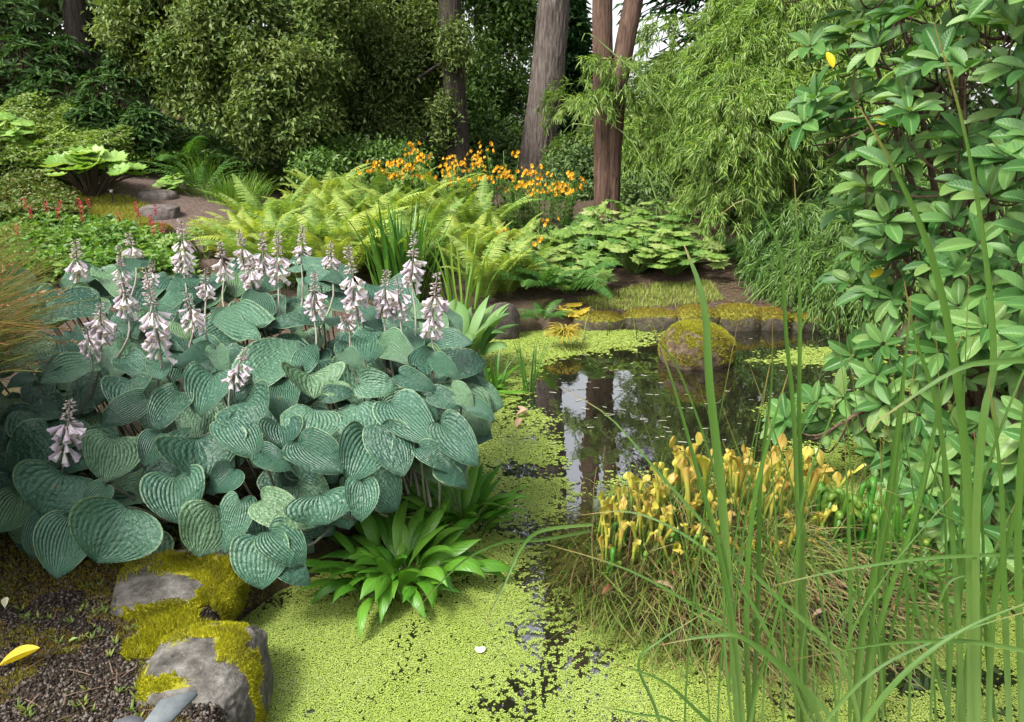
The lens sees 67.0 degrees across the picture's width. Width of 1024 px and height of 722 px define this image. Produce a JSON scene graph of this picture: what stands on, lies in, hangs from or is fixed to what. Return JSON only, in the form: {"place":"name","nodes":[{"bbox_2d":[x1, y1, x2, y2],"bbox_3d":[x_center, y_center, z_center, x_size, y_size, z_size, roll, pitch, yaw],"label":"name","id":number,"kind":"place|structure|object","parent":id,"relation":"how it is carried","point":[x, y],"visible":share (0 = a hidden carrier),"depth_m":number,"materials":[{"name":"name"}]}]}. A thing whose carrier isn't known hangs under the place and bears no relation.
{"place":"outdoors","nodes":[
{"label":"outdoors","id":0,"kind":"place"},
{"bbox_2d":[75,173,239,272],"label":"path","id":1,"kind":"structure","parent":0,"point":[191,205],"depth_m":9.31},
{"bbox_2d":[142,156,248,195],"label":"fern","id":2,"kind":"object","parent":1,"relation":"on","point":[200,177],"visible":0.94,"depth_m":9.78,"materials":[{"name":"green plant"}]},
{"bbox_2d":[182,206,295,257],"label":"fern","id":3,"kind":"object","parent":1,"relation":"on","point":[241,216],"visible":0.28,"depth_m":7.27,"materials":[{"name":"green plant"}]},
{"bbox_2d":[0,91,1023,721],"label":"ground","id":4,"kind":"structure","parent":0,"point":[526,299],"depth_m":6.50,"materials":[{"name":"soil"}]},
{"bbox_2d":[0,112,38,147],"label":"leafy plant","id":5,"kind":"object","parent":4,"relation":"on","point":[7,117],"visible":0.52,"depth_m":9.39,"materials":[{"name":"green plant"}]},
{"bbox_2d":[0,168,89,224],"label":"ground cover","id":6,"kind":"object","parent":4,"relation":"on","point":[36,194],"visible":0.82,"depth_m":8.58,"materials":[{"name":"green plant"}]},
{"bbox_2d":[0,0,106,107],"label":"evergreen shrub","id":7,"kind":"object","parent":4,"relation":"on","point":[58,52],"visible":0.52,"depth_m":10.79,"materials":[{"name":"green plant"}]},
{"bbox_2d":[0,206,110,384],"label":"wiry grass","id":8,"kind":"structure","parent":4,"relation":"on","point":[9,327],"depth_m":2.63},
{"bbox_2d":[0,91,141,182],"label":"ground cover","id":9,"kind":"object","parent":4,"relation":"on","point":[43,112],"visible":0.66,"depth_m":9.79,"materials":[{"name":"green plant"}]},
{"bbox_2d":[0,567,152,720],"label":"dry litter","id":10,"kind":"object","parent":4,"relation":"on","point":[74,668],"visible":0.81,"depth_m":2.05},
{"bbox_2d":[62,0,96,99],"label":"woodland tree","id":11,"kind":"object","parent":4,"relation":"on","point":[74,19],"visible":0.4,"depth_m":11.90,"materials":[{"name":"brown plant"}]},
{"bbox_2d":[0,527,178,716],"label":"soil sprouts","id":12,"kind":"object","parent":4,"relation":"on","point":[110,653],"visible":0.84,"depth_m":2.17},
{"bbox_2d":[0,198,204,281],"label":"red bistort","id":13,"kind":"object","parent":4,"relation":"on","point":[105,235],"visible":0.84,"depth_m":7.44,"materials":[{"name":"green plant"}]},
{"bbox_2d":[62,190,149,223],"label":"moss lawn","id":14,"kind":"structure","parent":4,"relation":"on","point":[103,205],"depth_m":8.95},
{"bbox_2d":[37,143,150,196],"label":"umbrella plant","id":15,"kind":"object","parent":14,"relation":"on","point":[83,162],"visible":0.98,"depth_m":9.01,"materials":[{"name":"green plant"}]},
{"bbox_2d":[0,217,227,578],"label":"hosta","id":16,"kind":"object","parent":4,"relation":"on","point":[46,423],"visible":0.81,"depth_m":2.79,"materials":[{"name":"green plant"}]},
{"bbox_2d":[61,38,178,157],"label":"evergreen shrub","id":17,"kind":"object","parent":4,"relation":"on","point":[139,117],"visible":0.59,"depth_m":10.18,"materials":[{"name":"green plant"}]},
{"bbox_2d":[0,523,268,721],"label":"moss carpet","id":18,"kind":"object","parent":4,"relation":"on","point":[61,610],"visible":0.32,"depth_m":2.39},
{"bbox_2d":[0,524,269,721],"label":"soil crumbs","id":19,"kind":"object","parent":4,"relation":"on","point":[61,683],"visible":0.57,"depth_m":2.07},
{"bbox_2d":[119,596,236,660],"bbox_3d":[-0.941,0.835,2.240,0.498,0.206,0.327,0,16,0],"label":"moss carpet","id":20,"kind":"object","parent":4,"relation":"on","point":[157,625],"visible":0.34,"depth_m":2.21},
{"bbox_2d":[109,548,250,622],"bbox_3d":[-1.054,0.726,2.472,0.420,0.199,0.405,-6,17,-19],"label":"mossy stone","id":21,"kind":"object","parent":4,"relation":"on","point":[155,582],"visible":0.69,"depth_m":2.38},
{"bbox_2d":[130,135,238,171],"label":"fern","id":22,"kind":"object","parent":4,"relation":"on","point":[197,141],"visible":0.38,"depth_m":10.36,"materials":[{"name":"green plant"}]},
{"bbox_2d":[150,223,230,258],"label":"leafy plant","id":23,"kind":"object","parent":4,"relation":"on","point":[187,236],"visible":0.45,"depth_m":7.54,"materials":[{"name":"green plant"}]},
{"bbox_2d":[134,620,272,721],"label":"mossy stone","id":24,"kind":"object","parent":4,"relation":"on","point":[226,666],"visible":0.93,"depth_m":2.01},
{"bbox_2d":[144,690,197,721],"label":"slate piece","id":25,"kind":"object","parent":24,"relation":"on","point":[170,709],"visible":1,"depth_m":1.71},
{"bbox_2d":[126,122,296,191],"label":"ground cover","id":26,"kind":"object","parent":4,"relation":"on","point":[280,165],"visible":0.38,"depth_m":10.78,"materials":[{"name":"green plant"}]},
{"bbox_2d":[166,165,287,204],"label":"grass tuft","id":27,"kind":"object","parent":4,"relation":"on","point":[230,190],"visible":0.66,"depth_m":9.72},
{"bbox_2d":[80,0,376,168],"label":"holly tree","id":28,"kind":"object","parent":4,"relation":"on","point":[214,68],"visible":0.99,"depth_m":9.81,"materials":[{"name":"green plant"}]},
{"bbox_2d":[68,225,415,589],"bbox_3d":[-0.966,-0.039,3.448,1.046,1.076,2.594,0,16,0],"label":"hosta","id":29,"kind":"object","parent":4,"relation":"on","point":[205,432],"visible":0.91,"depth_m":2.64,"materials":[{"name":"green plant"}]},
{"bbox_2d":[195,207,316,263],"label":"fern","id":30,"kind":"object","parent":4,"relation":"on","point":[231,247],"visible":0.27,"depth_m":6.61,"materials":[{"name":"green plant"}]},
{"bbox_2d":[202,173,312,226],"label":"fern","id":31,"kind":"object","parent":4,"relation":"on","point":[251,198],"visible":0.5,"depth_m":8.03,"materials":[{"name":"green plant"}]},
{"bbox_2d":[0,0,531,123],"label":"wood","id":32,"kind":"object","parent":4,"relation":"on","point":[53,8],"visible":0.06,"depth_m":13.07,"materials":[{"name":"green plant"}]},
{"bbox_2d":[211,206,338,289],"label":"fern","id":33,"kind":"object","parent":4,"relation":"on","point":[291,278],"visible":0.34,"depth_m":6.71,"materials":[{"name":"green plant"}]},
{"bbox_2d":[241,192,367,255],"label":"fern","id":34,"kind":"object","parent":4,"relation":"on","point":[313,212],"visible":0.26,"depth_m":7.09,"materials":[{"name":"green plant"}]},
{"bbox_2d":[282,163,370,199],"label":"fern","id":35,"kind":"object","parent":4,"relation":"on","point":[330,174],"visible":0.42,"depth_m":9.31,"materials":[{"name":"green plant"}]},
{"bbox_2d":[265,208,400,276],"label":"fern","id":36,"kind":"object","parent":4,"relation":"on","point":[339,249],"visible":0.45,"depth_m":6.59,"materials":[{"name":"green plant"}]},
{"bbox_2d":[282,205,413,275],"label":"fern","id":37,"kind":"object","parent":4,"relation":"on","point":[332,224],"visible":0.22,"depth_m":7.03,"materials":[{"name":"green plant"}]},
{"bbox_2d":[280,118,440,195],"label":"shrub","id":38,"kind":"object","parent":4,"relation":"on","point":[347,156],"visible":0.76,"depth_m":10.21,"materials":[{"name":"green plant"}]},
{"bbox_2d":[295,191,427,259],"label":"fern","id":39,"kind":"object","parent":4,"relation":"on","point":[344,207],"visible":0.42,"depth_m":7.63,"materials":[{"name":"green plant"}]},
{"bbox_2d":[330,172,418,227],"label":"fern","id":40,"kind":"object","parent":4,"relation":"on","point":[368,198],"visible":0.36,"depth_m":8.66,"materials":[{"name":"green plant"}]},
{"bbox_2d":[254,231,503,585],"bbox_3d":[-0.405,-0.002,3.057,0.751,0.940,1.767,0,16,0],"label":"hosta","id":41,"kind":"object","parent":4,"relation":"on","point":[431,408],"visible":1,"depth_m":2.64,"materials":[{"name":"green plant"}]},
{"bbox_2d":[285,0,492,183],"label":"olive shrub","id":42,"kind":"object","parent":4,"relation":"on","point":[401,54],"visible":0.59,"depth_m":11.45,"materials":[{"name":"green plant"}]},
{"bbox_2d":[335,208,449,266],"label":"fern","id":43,"kind":"object","parent":4,"relation":"on","point":[403,239],"visible":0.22,"depth_m":6.85,"materials":[{"name":"green plant"}]},
{"bbox_2d":[345,193,460,302],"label":"iris clump","id":44,"kind":"object","parent":4,"relation":"on","point":[395,261],"visible":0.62,"depth_m":6.36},
{"bbox_2d":[357,181,458,217],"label":"fern","id":45,"kind":"object","parent":4,"relation":"on","point":[426,194],"visible":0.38,"depth_m":8.32,"materials":[{"name":"green plant"}]},
{"bbox_2d":[361,196,479,268],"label":"fern","id":46,"kind":"object","parent":4,"relation":"on","point":[439,220],"visible":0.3,"depth_m":7.35,"materials":[{"name":"green plant"}]},
{"bbox_2d":[388,141,489,215],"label":"orange lily","id":47,"kind":"object","parent":4,"relation":"on","point":[419,173],"visible":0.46,"depth_m":8.95,"materials":[{"name":"green"}]},
{"bbox_2d":[406,211,505,276],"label":"fern","id":48,"kind":"object","parent":4,"relation":"on","point":[475,230],"visible":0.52,"depth_m":7.17,"materials":[{"name":"green plant"}]},
{"bbox_2d":[439,0,474,195],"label":"dark trunk tree","id":49,"kind":"object","parent":4,"relation":"on","point":[459,150],"visible":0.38,"depth_m":11.27,"materials":[{"name":"brown plant"}]},
{"bbox_2d":[407,224,511,313],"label":"iris clump","id":50,"kind":"object","parent":4,"relation":"on","point":[467,299],"visible":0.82,"depth_m":6.33,"materials":[{"name":"green plant"}]},
{"bbox_2d":[412,25,523,175],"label":"shrub","id":51,"kind":"object","parent":4,"relation":"on","point":[478,98],"visible":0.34,"depth_m":14.71,"materials":[{"name":"green plant"}]},
{"bbox_2d":[378,0,581,154],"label":"broadleaf tree","id":52,"kind":"object","parent":4,"relation":"on","point":[513,22],"visible":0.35,"depth_m":15.56,"materials":[{"name":"green plant"}]},
{"bbox_2d":[429,230,534,301],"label":"fern","id":53,"kind":"object","parent":4,"relation":"on","point":[492,261],"visible":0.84,"depth_m":6.53,"materials":[{"name":"green plant"}]},
{"bbox_2d":[419,174,544,233],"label":"fern","id":54,"kind":"object","parent":4,"relation":"on","point":[466,216],"visible":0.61,"depth_m":7.95,"materials":[{"name":"green plant"}]},
{"bbox_2d":[441,120,522,179],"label":"shrub","id":55,"kind":"object","parent":4,"relation":"on","point":[495,136],"visible":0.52,"depth_m":14.17,"materials":[{"name":"green plant"}]},
{"bbox_2d":[448,295,517,355],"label":"lettuce leaved plant","id":56,"kind":"object","parent":4,"relation":"on","point":[479,331],"visible":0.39,"depth_m":5.06,"materials":[{"name":"green plant"}]},
{"bbox_2d":[471,140,527,224],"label":"orange lily","id":57,"kind":"object","parent":4,"relation":"on","point":[498,166],"visible":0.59,"depth_m":8.94,"materials":[{"name":"green"}]},
{"bbox_2d":[491,302,519,339],"bbox_3d":[-0.052,-0.277,6.082,0.233,0.367,0.238,0,16,0],"label":"dark stone","id":58,"kind":"object","parent":4,"relation":"on","point":[513,317],"visible":0.45,"depth_m":5.99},
{"bbox_2d":[477,225,561,287],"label":"fern","id":59,"kind":"object","parent":4,"relation":"on","point":[526,261],"visible":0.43,"depth_m":6.95,"materials":[{"name":"green plant"}]},
{"bbox_2d":[478,163,580,233],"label":"orange lily","id":60,"kind":"object","parent":4,"relation":"on","point":[528,213],"visible":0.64,"depth_m":8.46,"materials":[{"name":"green"}]},
{"bbox_2d":[489,260,587,287],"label":"fern","id":61,"kind":"object","parent":4,"relation":"on","point":[527,280],"visible":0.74,"depth_m":6.49,"materials":[{"name":"green plant"}]},
{"bbox_2d":[516,0,569,178],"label":"leaning pine","id":62,"kind":"object","parent":4,"relation":"on","point":[550,46],"visible":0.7,"depth_m":13.42,"materials":[{"name":"grey plant"}]},
{"bbox_2d":[496,231,604,262],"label":"broad leaved clump","id":63,"kind":"object","parent":4,"relation":"on","point":[567,240],"visible":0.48,"depth_m":7.28,"materials":[{"name":"green plant"}]},
{"bbox_2d":[527,176,585,231],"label":"orange lily","id":64,"kind":"object","parent":4,"relation":"on","point":[570,203],"visible":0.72,"depth_m":8.50,"materials":[{"name":"green"}]},
{"bbox_2d":[509,253,622,299],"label":"fern","id":65,"kind":"object","parent":4,"relation":"on","point":[591,270],"visible":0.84,"depth_m":6.49,"materials":[{"name":"green plant"}]},
{"bbox_2d":[555,0,592,160],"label":"conifer","id":66,"kind":"object","parent":4,"relation":"on","point":[576,46],"visible":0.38,"depth_m":19.27,"materials":[{"name":"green plant"}]},
{"bbox_2d":[537,251,617,293],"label":"broad leaved clump","id":67,"kind":"object","parent":4,"relation":"on","point":[588,260],"visible":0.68,"depth_m":6.79,"materials":[{"name":"green plant"}]},
{"bbox_2d":[533,219,652,261],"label":"broad leaved clump","id":68,"kind":"object","parent":4,"relation":"on","point":[580,230],"visible":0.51,"depth_m":7.50,"materials":[{"name":"green plant"}]},
{"bbox_2d":[572,309,624,330],"bbox_3d":[0.728,-0.315,6.434,0.499,0.225,0.355,0,16,0],"label":"edging stone","id":69,"kind":"object","parent":4,"relation":"on","point":[598,322],"visible":0.7,"depth_m":6.29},
{"bbox_2d":[527,129,679,209],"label":"shrub","id":70,"kind":"object","parent":4,"relation":"on","point":[576,161],"visible":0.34,"depth_m":11.34,"materials":[{"name":"green plant"}]},
{"bbox_2d":[568,199,658,240],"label":"broad leaved clump","id":71,"kind":"object","parent":4,"relation":"on","point":[592,213],"visible":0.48,"depth_m":8.13,"materials":[{"name":"green plant"}]},
{"bbox_2d":[592,0,642,223],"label":"forked pine","id":72,"kind":"object","parent":4,"relation":"on","point":[607,140],"visible":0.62,"depth_m":8.67,"materials":[{"name":"red plant"}]},
{"bbox_2d":[553,33,711,234],"bbox_3d":[1.362,-2.525,8.772,1.803,2.128,1.102,0,16,0],"label":"bamboo clump","id":73,"kind":"object","parent":4,"relation":"on","point":[603,91],"visible":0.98,"depth_m":8.42,"materials":[{"name":"green plant"}]},
{"bbox_2d":[578,222,705,273],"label":"broad leaved clump","id":74,"kind":"object","parent":4,"relation":"on","point":[613,245],"visible":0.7,"depth_m":7.17,"materials":[{"name":"green plant"}]},
{"bbox_2d":[535,11,754,195],"bbox_3d":[2.320,-3.555,12.384,3.990,3.661,2.783,0,16,0],"label":"bamboo clump","id":75,"kind":"object","parent":4,"relation":"on","point":[631,128],"visible":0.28,"depth_m":11.82,"materials":[{"name":"green plant"}]},
{"bbox_2d":[577,279,723,309],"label":"short grass","id":76,"kind":"structure","parent":4,"relation":"on","point":[662,285],"depth_m":6.74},
{"bbox_2d":[622,307,678,330],"bbox_3d":[1.132,-0.322,6.441,0.549,0.250,0.334,0,16,0],"label":"edging stone","id":77,"kind":"object","parent":4,"relation":"on","point":[654,315],"visible":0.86,"depth_m":6.30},
{"bbox_2d":[617,198,711,242],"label":"broad leaved clump","id":78,"kind":"object","parent":4,"relation":"on","point":[671,222],"visible":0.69,"depth_m":7.89,"materials":[{"name":"green plant"}]},
{"bbox_2d":[613,0,716,103],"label":"conifer","id":79,"kind":"object","parent":4,"relation":"on","point":[689,4],"visible":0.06,"depth_m":13.53,"materials":[{"name":"green plant"}]},
{"bbox_2d":[621,230,729,274],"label":"broad leaved clump","id":80,"kind":"object","parent":4,"relation":"on","point":[718,258],"visible":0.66,"depth_m":7.12,"materials":[{"name":"green plant"}]},
{"bbox_2d":[570,218,804,311],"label":"needle litter","id":81,"kind":"object","parent":4,"relation":"on","point":[716,273],"visible":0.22,"depth_m":7.08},
{"bbox_2d":[715,302,762,330],"bbox_3d":[1.857,-0.323,6.423,0.404,0.320,0.351,0,16,0],"label":"edging stone","id":82,"kind":"object","parent":4,"relation":"on","point":[748,315],"visible":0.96,"depth_m":6.29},
{"bbox_2d":[758,306,791,330],"bbox_3d":[2.159,-0.333,6.435,0.324,0.251,0.342,0,16,0],"label":"edging stone","id":83,"kind":"object","parent":4,"relation":"on","point":[771,315],"visible":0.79,"depth_m":6.30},
{"bbox_2d":[680,108,911,227],"bbox_3d":[3.695,-2.049,9.502,3.105,2.203,1.666,-5,17,-16],"label":"shrub","id":84,"kind":"object","parent":4,"relation":"on","point":[733,214],"visible":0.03,"depth_m":9.15,"materials":[{"name":"green plant"}]},
{"bbox_2d":[638,0,1007,262],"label":"bamboo clump","id":85,"kind":"object","parent":4,"relation":"on","point":[754,78],"visible":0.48,"depth_m":7.13,"materials":[{"name":"green plant"}]},
{"bbox_2d":[723,139,1023,335],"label":"bamboo clump","id":86,"kind":"object","parent":4,"relation":"on","point":[821,250],"visible":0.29,"depth_m":6.63,"materials":[{"name":"green plant"}]},
{"bbox_2d":[760,0,1023,577],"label":"rhododendron","id":87,"kind":"object","parent":4,"relation":"on","point":[913,97],"visible":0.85,"depth_m":2.81,"materials":[{"name":"green plant"}]},
{"bbox_2d":[895,28,1016,130],"bbox_3d":[13.391,-9.511,13.084,19.584,17.982,11.422,0,16,0],"label":"wood","id":88,"kind":"object","parent":4,"relation":"on","point":[984,101],"visible":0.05,"depth_m":11.46,"materials":[{"name":"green plant"}]},
{"bbox_2d":[47,0,1014,130],"label":"sky","id":89,"kind":"structure","parent":0,"point":[662,45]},
{"bbox_2d":[243,329,1023,721],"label":"water","id":90,"kind":"structure","parent":0,"point":[591,441],"depth_m":3.71,"materials":[{"name":"green liquid"}]},
{"bbox_2d":[299,495,516,640],"bbox_3d":[-0.416,0.670,2.709,0.710,0.246,0.705,-12,20,-35],"label":"strap leaved plant","id":91,"kind":"object","parent":90,"relation":"in","point":[403,542],"visible":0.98,"depth_m":2.67,"materials":[{"name":"green plant"}]},
{"bbox_2d":[400,455,530,538],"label":"strap leaved plant","id":92,"kind":"object","parent":90,"relation":"in","point":[472,500],"visible":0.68,"depth_m":3.06,"materials":[{"name":"green plant"}]},
{"bbox_2d":[241,329,1023,721],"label":"duckweed","id":93,"kind":"object","parent":90,"relation":"on","point":[553,489],"visible":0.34,"depth_m":2.38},
{"bbox_2d":[597,557,788,721],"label":"reed","id":94,"kind":"object","parent":90,"relation":"in","point":[693,707],"visible":0.93,"depth_m":1.80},
{"bbox_2d":[657,319,736,370],"bbox_3d":[1.297,-0.061,5.443,0.534,0.455,0.557,0,16,0],"label":"mossy boulder","id":95,"kind":"object","parent":90,"relation":"in","point":[682,342],"visible":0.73,"depth_m":5.25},
{"bbox_2d":[547,390,860,721],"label":"reed","id":96,"kind":"object","parent":90,"relation":"in","point":[807,693],"visible":0.95,"depth_m":1.88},
{"bbox_2d":[640,245,788,721],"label":"reed","id":97,"kind":"object","parent":90,"relation":"in","point":[723,553],"visible":0.94,"depth_m":1.83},
{"bbox_2d":[503,443,1014,721],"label":"rush tussock","id":98,"kind":"object","parent":90,"relation":"in","point":[639,605],"visible":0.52,"depth_m":2.49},
{"bbox_2d":[416,523,593,628],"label":"reed","id":99,"kind":"object","parent":98,"relation":"on","point":[528,538],"visible":1,"depth_m":2.33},
{"bbox_2d":[596,472,669,573],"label":"pitcher plant","id":100,"kind":"object","parent":98,"relation":"on","point":[622,502],"visible":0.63,"depth_m":2.72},
{"bbox_2d":[599,486,843,580],"bbox_3d":[0.709,0.606,2.673,0.826,0.254,0.396,0,16,0],"label":"pitcher plant","id":101,"kind":"object","parent":98,"relation":"on","point":[677,546],"visible":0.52,"depth_m":2.64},
{"bbox_2d":[650,432,865,535],"bbox_3d":[0.871,0.465,2.886,0.765,0.417,0.548,0,16,0],"label":"pitcher plant","id":102,"kind":"object","parent":98,"relation":"on","point":[733,463],"visible":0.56,"depth_m":2.79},
{"bbox_2d":[814,476,931,567],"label":"pitcher plant","id":103,"kind":"object","parent":98,"relation":"on","point":[834,495],"visible":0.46,"depth_m":2.67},
{"bbox_2d":[795,534,1023,625],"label":"marsh sprigs","id":104,"kind":"object","parent":98,"relation":"on","point":[990,573],"visible":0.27,"depth_m":2.53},
{"bbox_2d":[719,176,842,721],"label":"reed","id":105,"kind":"object","parent":90,"relation":"in","point":[799,605],"visible":0.93,"depth_m":1.87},
{"bbox_2d":[644,308,1023,721],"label":"reed","id":106,"kind":"object","parent":90,"relation":"in","point":[881,650],"visible":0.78,"depth_m":1.87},
{"bbox_2d":[773,484,1023,721],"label":"reed","id":107,"kind":"object","parent":90,"relation":"on","point":[902,675],"visible":0.93,"depth_m":1.67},
{"bbox_2d":[844,296,963,721],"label":"reed","id":108,"kind":"object","parent":90,"relation":"in","point":[863,705],"visible":0.82,"depth_m":1.84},
{"bbox_2d":[855,15,1023,721],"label":"reed","id":109,"kind":"object","parent":90,"relation":"in","point":[972,507],"visible":0.92,"depth_m":1.67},
{"bbox_2d":[867,357,1023,721],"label":"reed","id":110,"kind":"object","parent":90,"relation":"in","point":[1018,581],"visible":0.9,"depth_m":1.66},
{"bbox_2d":[885,280,1023,721],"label":"reed","id":111,"kind":"object","parent":90,"relation":"in","point":[961,576],"visible":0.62,"depth_m":1.85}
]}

